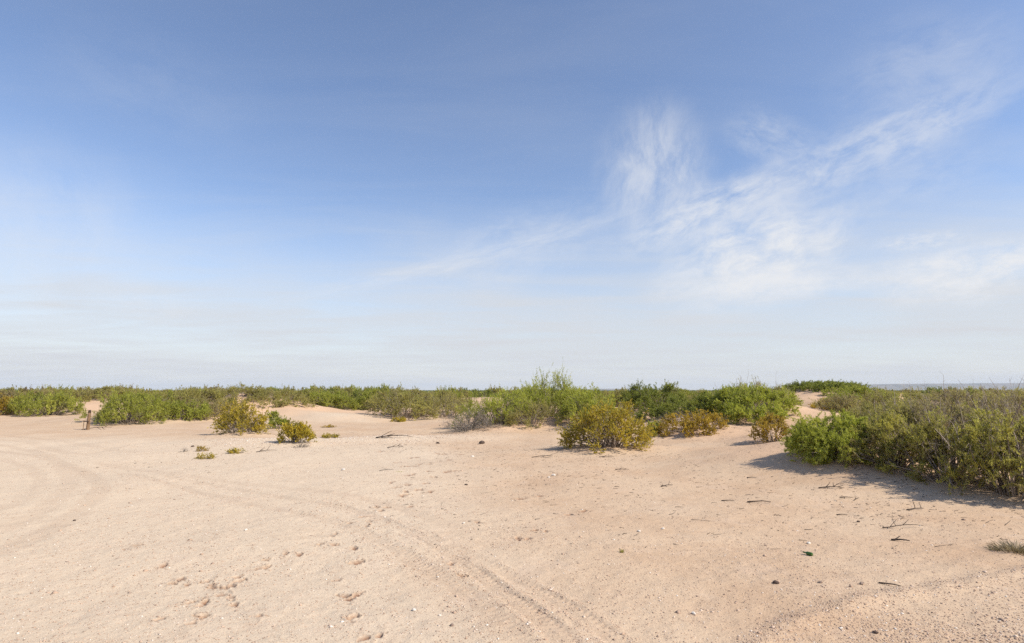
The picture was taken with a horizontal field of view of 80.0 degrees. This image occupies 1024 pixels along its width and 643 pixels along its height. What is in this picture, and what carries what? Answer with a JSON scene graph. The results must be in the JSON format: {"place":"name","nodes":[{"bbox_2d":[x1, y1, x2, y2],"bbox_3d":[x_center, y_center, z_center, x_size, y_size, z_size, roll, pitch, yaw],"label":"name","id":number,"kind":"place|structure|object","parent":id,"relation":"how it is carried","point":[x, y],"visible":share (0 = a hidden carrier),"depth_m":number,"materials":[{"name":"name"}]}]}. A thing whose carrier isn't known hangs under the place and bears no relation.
{"place":"outdoors","nodes":[
{"label":"outdoors","id":0,"kind":"place"},
{"bbox_2d":[0,389,1023,642],"bbox_3d":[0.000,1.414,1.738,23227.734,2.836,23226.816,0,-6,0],"label":"ground","id":1,"kind":"structure","parent":0,"point":[704,457],"depth_m":10.63,"materials":[{"name":"beige sand"}]},
{"bbox_2d":[0,393,21,414],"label":"creosote bush","id":2,"kind":"object","parent":1,"relation":"on","point":[3,401],"visible":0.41,"depth_m":56.78,"materials":[{"name":"green plant"}]},
{"bbox_2d":[0,384,59,402],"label":"mesquite shrub","id":3,"kind":"object","parent":1,"relation":"on","point":[13,392],"visible":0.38,"depth_m":62.95,"materials":[{"name":"green plant"}]},
{"bbox_2d":[2,387,87,416],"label":"mesquite shrub","id":4,"kind":"object","parent":1,"relation":"on","point":[60,402],"visible":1,"depth_m":56.67,"materials":[{"name":"green plant"}]},
{"bbox_2d":[37,384,73,392],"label":"mesquite shrub","id":5,"kind":"object","parent":1,"relation":"on","point":[59,387],"visible":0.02,"depth_m":93.62,"materials":[{"name":"green plant"}]},
{"bbox_2d":[43,386,91,401],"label":"mesquite shrub","id":6,"kind":"object","parent":1,"relation":"on","point":[86,397],"visible":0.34,"depth_m":69.53,"materials":[{"name":"green plant"}]},
{"bbox_2d":[83,410,90,429],"bbox_3d":[-26.630,6.308,38.216,0.416,1.552,0.251,1,-6,0],"label":"wooden post","id":7,"kind":"object","parent":1,"relation":"on","point":[88,420],"visible":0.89,"depth_m":38.19,"materials":[{"name":"beige wood"}]},
{"bbox_2d":[68,386,105,398],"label":"mesquite shrub","id":8,"kind":"object","parent":1,"relation":"on","point":[81,388],"visible":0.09,"depth_m":83.36,"materials":[{"name":"green plant"}]},
{"bbox_2d":[79,385,141,398],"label":"mesquite shrub","id":9,"kind":"object","parent":1,"relation":"on","point":[103,390],"visible":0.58,"depth_m":74.73,"materials":[{"name":"green plant"}]},
{"bbox_2d":[75,384,181,425],"bbox_3d":[-28.468,6.208,45.253,6.819,3.086,5.875,3,-7,-23],"label":"mesquite shrub","id":10,"kind":"object","parent":1,"relation":"on","point":[126,401],"visible":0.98,"depth_m":44.49,"materials":[{"name":"green plant"}]},
{"bbox_2d":[115,383,149,391],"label":"mesquite shrub","id":11,"kind":"object","parent":1,"relation":"on","point":[120,386],"visible":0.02,"depth_m":86.89,"materials":[{"name":"green plant"}]},
{"bbox_2d":[130,386,169,408],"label":"mesquite shrub","id":12,"kind":"object","parent":1,"relation":"on","point":[151,391],"visible":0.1,"depth_m":67.48,"materials":[{"name":"green plant"}]},
{"bbox_2d":[152,399,213,420],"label":"mesquite shrub","id":13,"kind":"object","parent":1,"relation":"on","point":[191,412],"visible":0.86,"depth_m":47.09,"materials":[{"name":"green plant"}]},
{"bbox_2d":[147,385,240,415],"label":"mesquite shrub","id":14,"kind":"object","parent":1,"relation":"on","point":[193,393],"visible":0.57,"depth_m":51.30,"materials":[{"name":"green plant"}]},
{"bbox_2d":[196,445,209,450],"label":"creosote bush","id":15,"kind":"object","parent":1,"relation":"on","point":[199,448],"visible":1,"depth_m":25.12,"materials":[{"name":"yellow plant"}]},
{"bbox_2d":[194,452,216,458],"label":"creosote bush","id":16,"kind":"object","parent":1,"relation":"on","point":[208,457],"visible":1,"depth_m":22.73,"materials":[{"name":"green plant"}]},
{"bbox_2d":[179,396,232,419],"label":"mesquite shrub","id":17,"kind":"object","parent":1,"relation":"on","point":[215,409],"visible":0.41,"depth_m":48.75,"materials":[{"name":"green plant"}]},
{"bbox_2d":[194,384,225,389],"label":"mesquite shrub","id":18,"kind":"object","parent":1,"relation":"on","point":[214,386],"visible":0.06,"depth_m":82.19,"materials":[{"name":"green plant"}]},
{"bbox_2d":[193,382,273,406],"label":"mesquite shrub","id":19,"kind":"object","parent":1,"relation":"on","point":[234,392],"visible":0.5,"depth_m":54.44,"materials":[{"name":"green plant"}]},
{"bbox_2d":[225,447,246,453],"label":"creosote bush","id":20,"kind":"object","parent":1,"relation":"on","point":[233,450],"visible":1,"depth_m":24.43,"materials":[{"name":"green plant"}]},
{"bbox_2d":[207,398,273,435],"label":"creosote bush","id":21,"kind":"object","parent":1,"relation":"on","point":[238,420],"visible":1,"depth_m":33.20,"materials":[{"name":"yellow plant"}]},
{"bbox_2d":[258,410,290,428],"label":"sagebrush","id":22,"kind":"object","parent":1,"relation":"on","point":[275,419],"visible":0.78,"depth_m":40.26,"materials":[{"name":"green plant"}]},
{"bbox_2d":[247,386,318,408],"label":"mesquite shrub","id":23,"kind":"object","parent":1,"relation":"on","point":[283,394],"visible":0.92,"depth_m":55.00,"materials":[{"name":"green plant"}]},
{"bbox_2d":[278,383,300,393],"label":"mesquite shrub","id":24,"kind":"object","parent":1,"relation":"on","point":[289,389],"visible":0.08,"depth_m":81.67,"materials":[{"name":"green plant"}]},
{"bbox_2d":[275,417,316,443],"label":"creosote bush","id":25,"kind":"object","parent":1,"relation":"on","point":[299,430],"visible":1,"depth_m":27.97,"materials":[{"name":"yellow plant"}]},
{"bbox_2d":[272,383,326,403],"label":"mesquite shrub","id":26,"kind":"object","parent":1,"relation":"on","point":[301,392],"visible":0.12,"depth_m":63.50,"materials":[{"name":"green plant"}]},
{"bbox_2d":[291,439,311,447],"bbox_3d":[-9.303,5.329,27.030,1.018,0.716,0.770,-6,-9,44],"label":"dry brush","id":27,"kind":"object","parent":1,"relation":"on","point":[300,444],"visible":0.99,"depth_m":26.95,"materials":[{"name":"grey plant"}]},
{"bbox_2d":[308,386,338,392],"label":"mesquite shrub","id":28,"kind":"object","parent":1,"relation":"on","point":[330,389],"visible":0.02,"depth_m":78.17,"materials":[{"name":"green plant"}]},
{"bbox_2d":[299,385,348,406],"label":"mesquite shrub","id":29,"kind":"object","parent":1,"relation":"on","point":[337,393],"visible":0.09,"depth_m":64.72,"materials":[{"name":"green plant"}]},
{"bbox_2d":[321,432,340,437],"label":"creosote bush","id":30,"kind":"object","parent":1,"relation":"on","point":[334,435],"visible":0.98,"depth_m":30.47,"materials":[{"name":"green plant"}]},
{"bbox_2d":[309,388,362,410],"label":"mesquite shrub","id":31,"kind":"object","parent":1,"relation":"on","point":[343,401],"visible":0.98,"depth_m":61.06,"materials":[{"name":"green plant"}]},
{"bbox_2d":[324,386,372,398],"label":"mesquite shrub","id":32,"kind":"object","parent":1,"relation":"on","point":[348,389],"visible":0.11,"depth_m":69.03,"materials":[{"name":"green plant"}]},
{"bbox_2d":[339,384,366,391],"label":"mesquite shrub","id":33,"kind":"object","parent":1,"relation":"on","point":[352,386],"visible":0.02,"depth_m":85.63,"materials":[{"name":"green plant"}]},
{"bbox_2d":[349,386,377,409],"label":"mesquite shrub","id":34,"kind":"object","parent":1,"relation":"on","point":[355,394],"visible":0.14,"depth_m":68.71,"materials":[{"name":"green plant"}]},
{"bbox_2d":[354,383,415,408],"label":"mesquite shrub","id":35,"kind":"object","parent":1,"relation":"on","point":[364,397],"visible":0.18,"depth_m":63.37,"materials":[{"name":"green plant"}]},
{"bbox_2d":[376,431,410,437],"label":"dry branch","id":36,"kind":"object","parent":1,"relation":"on","point":[386,436],"visible":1,"depth_m":30.20,"materials":[{"name":"brown wood"}]},
{"bbox_2d":[391,416,405,421],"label":"creosote bush","id":37,"kind":"object","parent":1,"relation":"on","point":[401,419],"visible":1,"depth_m":48.83,"materials":[{"name":"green plant"}]},
{"bbox_2d":[361,382,443,420],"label":"mesquite shrub","id":38,"kind":"object","parent":1,"relation":"on","point":[395,403],"visible":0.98,"depth_m":51.77,"materials":[{"name":"green plant"}]},
{"bbox_2d":[409,388,437,406],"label":"mesquite shrub","id":39,"kind":"object","parent":1,"relation":"on","point":[422,393],"visible":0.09,"depth_m":70.70,"materials":[{"name":"green plant"}]},
{"bbox_2d":[421,388,469,417],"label":"mesquite shrub","id":40,"kind":"object","parent":1,"relation":"on","point":[447,408],"visible":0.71,"depth_m":54.35,"materials":[{"name":"green plant"}]},
{"bbox_2d":[433,385,463,397],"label":"mesquite shrub","id":41,"kind":"object","parent":1,"relation":"on","point":[454,392],"visible":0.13,"depth_m":87.56,"materials":[{"name":"green plant"}]},
{"bbox_2d":[431,385,474,410],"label":"mesquite shrub","id":42,"kind":"object","parent":1,"relation":"on","point":[441,393],"visible":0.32,"depth_m":64.99,"materials":[{"name":"green plant"}]},
{"bbox_2d":[451,387,472,397],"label":"mesquite shrub","id":43,"kind":"object","parent":1,"relation":"on","point":[465,394],"visible":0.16,"depth_m":95.49,"materials":[{"name":"green plant"}]},
{"bbox_2d":[438,406,491,433],"bbox_3d":[-2.759,5.603,35.191,3.378,1.772,2.184,0,-6,0],"label":"dry brush","id":44,"kind":"object","parent":1,"relation":"on","point":[476,418],"visible":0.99,"depth_m":35.11,"materials":[{"name":"grey plant"}]},
{"bbox_2d":[472,388,502,396],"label":"mesquite shrub","id":45,"kind":"object","parent":1,"relation":"on","point":[488,391],"visible":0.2,"depth_m":88.40,"materials":[{"name":"green plant"}]},
{"bbox_2d":[477,422,502,430],"bbox_3d":[-1.246,5.991,34.900,1.665,0.548,1.270,-3,-7,27],"label":"dry brush","id":46,"kind":"object","parent":1,"relation":"on","point":[492,426],"visible":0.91,"depth_m":34.91,"materials":[{"name":"grey plant"}]},
{"bbox_2d":[451,386,539,426],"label":"mesquite shrub","id":47,"kind":"object","parent":1,"relation":"on","point":[494,406],"visible":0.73,"depth_m":36.75,"materials":[{"name":"green plant"}]},
{"bbox_2d":[485,385,510,396],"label":"mesquite shrub","id":48,"kind":"object","parent":1,"relation":"on","point":[494,390],"visible":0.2,"depth_m":102.83,"materials":[{"name":"green plant"}]},
{"bbox_2d":[494,398,569,428],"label":"mesquite shrub","id":49,"kind":"object","parent":1,"relation":"on","point":[510,419],"visible":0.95,"depth_m":35.85,"materials":[{"name":"green plant"}]},
{"bbox_2d":[491,365,607,419],"bbox_3d":[2.373,4.403,39.751,7.943,4.218,5.595,0,-6,0],"label":"mesquite shrub","id":50,"kind":"object","parent":1,"relation":"on","point":[559,397],"visible":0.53,"depth_m":39.07,"materials":[{"name":"green plant"}]},
{"bbox_2d":[553,381,622,430],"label":"mesquite shrub","id":51,"kind":"object","parent":1,"relation":"on","point":[574,405],"visible":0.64,"depth_m":35.62,"materials":[{"name":"green plant"}]},
{"bbox_2d":[578,386,599,405],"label":"mesquite shrub","id":52,"kind":"object","parent":1,"relation":"on","point":[584,388],"visible":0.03,"depth_m":69.82,"materials":[{"name":"green plant"}]},
{"bbox_2d":[172,389,1006,394],"bbox_3d":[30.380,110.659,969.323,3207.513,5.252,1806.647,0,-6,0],"label":"scrub","id":53,"kind":"object","parent":1,"relation":"on","point":[429,391],"visible":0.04,"depth_m":278.60,"materials":[{"name":"green plant"}]},
{"bbox_2d":[554,395,658,453],"bbox_3d":[3.882,4.151,24.990,4.442,2.299,3.273,0,-6,0],"label":"creosote bush","id":54,"kind":"object","parent":1,"relation":"on","point":[596,423],"visible":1,"depth_m":24.67,"materials":[{"name":"green plant"}]},
{"bbox_2d":[595,385,632,406],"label":"mesquite shrub","id":55,"kind":"object","parent":1,"relation":"on","point":[616,396],"visible":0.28,"depth_m":76.36,"materials":[{"name":"green plant"}]},
{"bbox_2d":[614,379,690,413],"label":"mesquite shrub","id":56,"kind":"object","parent":1,"relation":"on","point":[638,396],"visible":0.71,"depth_m":41.54,"materials":[{"name":"green plant"}]},
{"bbox_2d":[645,419,660,435],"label":"sagebrush","id":57,"kind":"object","parent":1,"relation":"on","point":[655,424],"visible":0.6,"depth_m":29.47,"materials":[{"name":"green plant"}]},
{"bbox_2d":[631,396,688,421],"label":"mesquite shrub","id":58,"kind":"object","parent":1,"relation":"on","point":[661,411],"visible":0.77,"depth_m":37.03,"materials":[{"name":"green plant"}]},
{"bbox_2d":[650,411,681,422],"bbox_3d":[8.598,5.355,34.179,2.141,1.012,2.002,0,-6,0],"label":"dry brush","id":59,"kind":"object","parent":1,"relation":"on","point":[664,417],"visible":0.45,"depth_m":34.12,"materials":[{"name":"plant"}]},
{"bbox_2d":[663,387,689,395],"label":"mesquite shrub","id":60,"kind":"object","parent":1,"relation":"on","point":[683,390],"visible":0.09,"depth_m":111.18,"materials":[{"name":"green plant"}]},
{"bbox_2d":[651,408,729,437],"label":"creosote bush","id":61,"kind":"object","parent":1,"relation":"on","point":[698,419],"visible":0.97,"depth_m":29.18,"materials":[{"name":"plant"}]},
{"bbox_2d":[688,388,713,400],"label":"mesquite shrub","id":62,"kind":"object","parent":1,"relation":"on","point":[697,395],"visible":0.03,"depth_m":63.41,"materials":[{"name":"green plant"}]},
{"bbox_2d":[685,383,750,414],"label":"mesquite shrub","id":63,"kind":"object","parent":1,"relation":"on","point":[699,401],"visible":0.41,"depth_m":34.22,"materials":[{"name":"green plant"}]},
{"bbox_2d":[707,371,792,401],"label":"mesquite shrub","id":64,"kind":"object","parent":1,"relation":"on","point":[758,383],"visible":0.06,"depth_m":36.88,"materials":[{"name":"green plant"}]},
{"bbox_2d":[705,382,801,424],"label":"mesquite shrub","id":65,"kind":"object","parent":1,"relation":"on","point":[735,411],"visible":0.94,"depth_m":32.17,"materials":[{"name":"green plant"}]},
{"bbox_2d":[748,410,790,443],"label":"creosote bush","id":66,"kind":"object","parent":1,"relation":"on","point":[766,424],"visible":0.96,"depth_m":24.14,"materials":[{"name":"plant"}]},
{"bbox_2d":[757,383,804,405],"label":"mesquite shrub","id":67,"kind":"object","parent":1,"relation":"on","point":[794,396],"visible":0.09,"depth_m":38.46,"materials":[{"name":"green plant"}]},
{"bbox_2d":[807,399,829,409],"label":"creosote bush","id":68,"kind":"object","parent":1,"relation":"on","point":[813,406],"visible":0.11,"depth_m":37.47,"materials":[{"name":"green plant"}]},
{"bbox_2d":[769,379,870,392],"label":"mesquite shrub","id":69,"kind":"object","parent":1,"relation":"on","point":[816,386],"visible":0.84,"depth_m":44.80,"materials":[{"name":"green plant"}]},
{"bbox_2d":[779,408,875,467],"bbox_3d":[9.194,3.309,17.630,2.745,1.657,2.893,-2,-7,19],"label":"mesquite shrub","id":70,"kind":"object","parent":1,"relation":"on","point":[814,436],"visible":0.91,"depth_m":17.41,"materials":[{"name":"green plant"}]},
{"bbox_2d":[819,482,843,487],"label":"dry branch","id":71,"kind":"object","parent":1,"relation":"on","point":[827,486],"visible":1,"depth_m":15.06,"materials":[{"name":"brown wood"}]},
{"bbox_2d":[809,391,877,412],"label":"mesquite shrub","id":72,"kind":"object","parent":1,"relation":"on","point":[837,404],"visible":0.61,"depth_m":33.42,"materials":[{"name":"green plant"}]},
{"bbox_2d":[820,384,903,402],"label":"mesquite shrub","id":73,"kind":"object","parent":1,"relation":"on","point":[858,390],"visible":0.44,"depth_m":40.02,"materials":[{"name":"green plant"}]},
{"bbox_2d":[837,394,921,432],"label":"mesquite shrub","id":74,"kind":"object","parent":1,"relation":"on","point":[865,409],"visible":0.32,"depth_m":20.60,"materials":[{"name":"green plant"}]},
{"bbox_2d":[832,406,940,484],"bbox_3d":[10.316,3.171,16.516,2.501,1.983,2.874,5,-8,-38],"label":"mesquite shrub","id":75,"kind":"object","parent":1,"relation":"on","point":[879,430],"visible":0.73,"depth_m":16.20,"materials":[{"name":"green plant"}]},
{"bbox_2d":[846,386,947,414],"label":"mesquite shrub","id":76,"kind":"object","parent":1,"relation":"on","point":[879,395],"visible":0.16,"depth_m":28.61,"materials":[{"name":"green plant"}]},
{"bbox_2d":[882,519,923,527],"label":"dry branch","id":77,"kind":"object","parent":1,"relation":"on","point":[900,525],"visible":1,"depth_m":11.36,"materials":[{"name":"brown wood"}]},
{"bbox_2d":[895,385,918,392],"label":"mesquite shrub","id":78,"kind":"object","parent":1,"relation":"on","point":[908,389],"visible":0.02,"depth_m":84.23,"materials":[{"name":"green plant"}]},
{"bbox_2d":[880,390,942,401],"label":"mesquite shrub","id":79,"kind":"object","parent":1,"relation":"on","point":[913,395],"visible":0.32,"depth_m":42.36,"materials":[{"name":"green plant"}]},
{"bbox_2d":[903,387,920,392],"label":"mesquite shrub","id":80,"kind":"object","parent":1,"relation":"on","point":[912,390],"visible":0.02,"depth_m":59.06,"materials":[{"name":"green plant"}]},
{"bbox_2d":[921,386,942,392],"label":"mesquite shrub","id":81,"kind":"object","parent":1,"relation":"on","point":[929,388],"visible":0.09,"depth_m":101.41,"materials":[{"name":"green plant"}]},
{"bbox_2d":[923,386,951,393],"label":"mesquite shrub","id":82,"kind":"object","parent":1,"relation":"on","point":[936,390],"visible":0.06,"depth_m":75.92,"materials":[{"name":"green plant"}]},
{"bbox_2d":[879,389,1012,439],"bbox_3d":[13.684,2.788,19.347,2.822,1.828,3.949,2,-7,-19],"label":"mesquite shrub","id":83,"kind":"object","parent":1,"relation":"on","point":[922,409],"visible":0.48,"depth_m":19.37,"materials":[{"name":"green plant"}]},
{"bbox_2d":[891,399,1012,494],"bbox_3d":[10.639,3.023,15.107,2.188,2.172,2.746,2,-7,-18],"label":"mesquite shrub","id":84,"kind":"object","parent":1,"relation":"on","point":[942,440],"visible":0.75,"depth_m":14.86,"materials":[{"name":"green plant"}]},
{"bbox_2d":[907,375,1002,425],"bbox_3d":[19.415,3.449,26.177,3.916,2.779,5.063,0,-6,0],"label":"mesquite shrub","id":85,"kind":"object","parent":1,"relation":"on","point":[955,397],"visible":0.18,"depth_m":26.57,"materials":[{"name":"green plant"}]},
{"bbox_2d":[928,385,984,405],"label":"mesquite shrub","id":86,"kind":"object","parent":1,"relation":"on","point":[961,391],"visible":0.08,"depth_m":43.39,"materials":[{"name":"green plant"}]},
{"bbox_2d":[943,385,971,394],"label":"mesquite shrub","id":87,"kind":"object","parent":1,"relation":"on","point":[956,388],"visible":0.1,"depth_m":88.76,"materials":[{"name":"green plant"}]},
{"bbox_2d":[949,386,986,394],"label":"mesquite shrub","id":88,"kind":"object","parent":1,"relation":"on","point":[970,388],"visible":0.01,"depth_m":66.39,"materials":[{"name":"green plant"}]},
{"bbox_2d":[944,380,1023,498],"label":"mesquite shrub","id":89,"kind":"object","parent":1,"relation":"on","point":[981,428],"visible":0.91,"depth_m":13.71,"materials":[{"name":"green plant"}]},
{"bbox_2d":[945,384,1023,444],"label":"mesquite shrub","id":90,"kind":"object","parent":1,"relation":"on","point":[1018,413],"visible":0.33,"depth_m":18.52,"materials":[{"name":"green plant"}]},
{"bbox_2d":[972,387,999,391],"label":"mesquite shrub","id":91,"kind":"object","parent":1,"relation":"on","point":[985,390],"visible":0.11,"depth_m":107.88,"materials":[{"name":"green plant"}]},
{"bbox_2d":[966,375,1023,423],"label":"mesquite shrub","id":92,"kind":"object","parent":1,"relation":"on","point":[1017,398],"visible":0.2,"depth_m":23.91,"materials":[{"name":"green plant"}]},
{"bbox_2d":[975,386,1020,398],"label":"mesquite shrub","id":93,"kind":"object","parent":1,"relation":"on","point":[994,391],"depth_m":59.66,"materials":[{"name":"green plant"}]},
{"bbox_2d":[986,537,1023,554],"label":"grass tuft","id":94,"kind":"object","parent":1,"relation":"on","point":[1014,548],"visible":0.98,"depth_m":9.66,"materials":[{"name":"plant"}]},
{"bbox_2d":[988,388,1023,405],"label":"mesquite shrub","id":95,"kind":"object","parent":1,"relation":"on","point":[1002,395],"visible":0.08,"depth_m":42.12,"materials":[{"name":"green plant"}]},
{"bbox_2d":[0,0,1023,389],"label":"sky","id":96,"kind":"structure","parent":0,"point":[422,194],"materials":[{"name":"blue"}]},
{"bbox_2d":[81,395,1021,552],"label":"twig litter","id":97,"kind":"object","parent":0,"point":[670,482],"visible":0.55,"depth_m":15.74,"materials":[{"name":"brown wood"}]},
{"bbox_2d":[864,383,1023,389],"bbox_3d":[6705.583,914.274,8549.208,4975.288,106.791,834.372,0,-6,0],"label":"hills","id":98,"kind":"structure","parent":0,"point":[987,386],"depth_m":8407.97,"materials":[{"name":"grey"}]},
{"bbox_2d":[982,543,1004,550],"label":"grass tuft","id":99,"kind":"object","parent":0,"point":[990,548],"visible":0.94,"depth_m":9.74,"materials":[{"name":"plant"}]}
]}

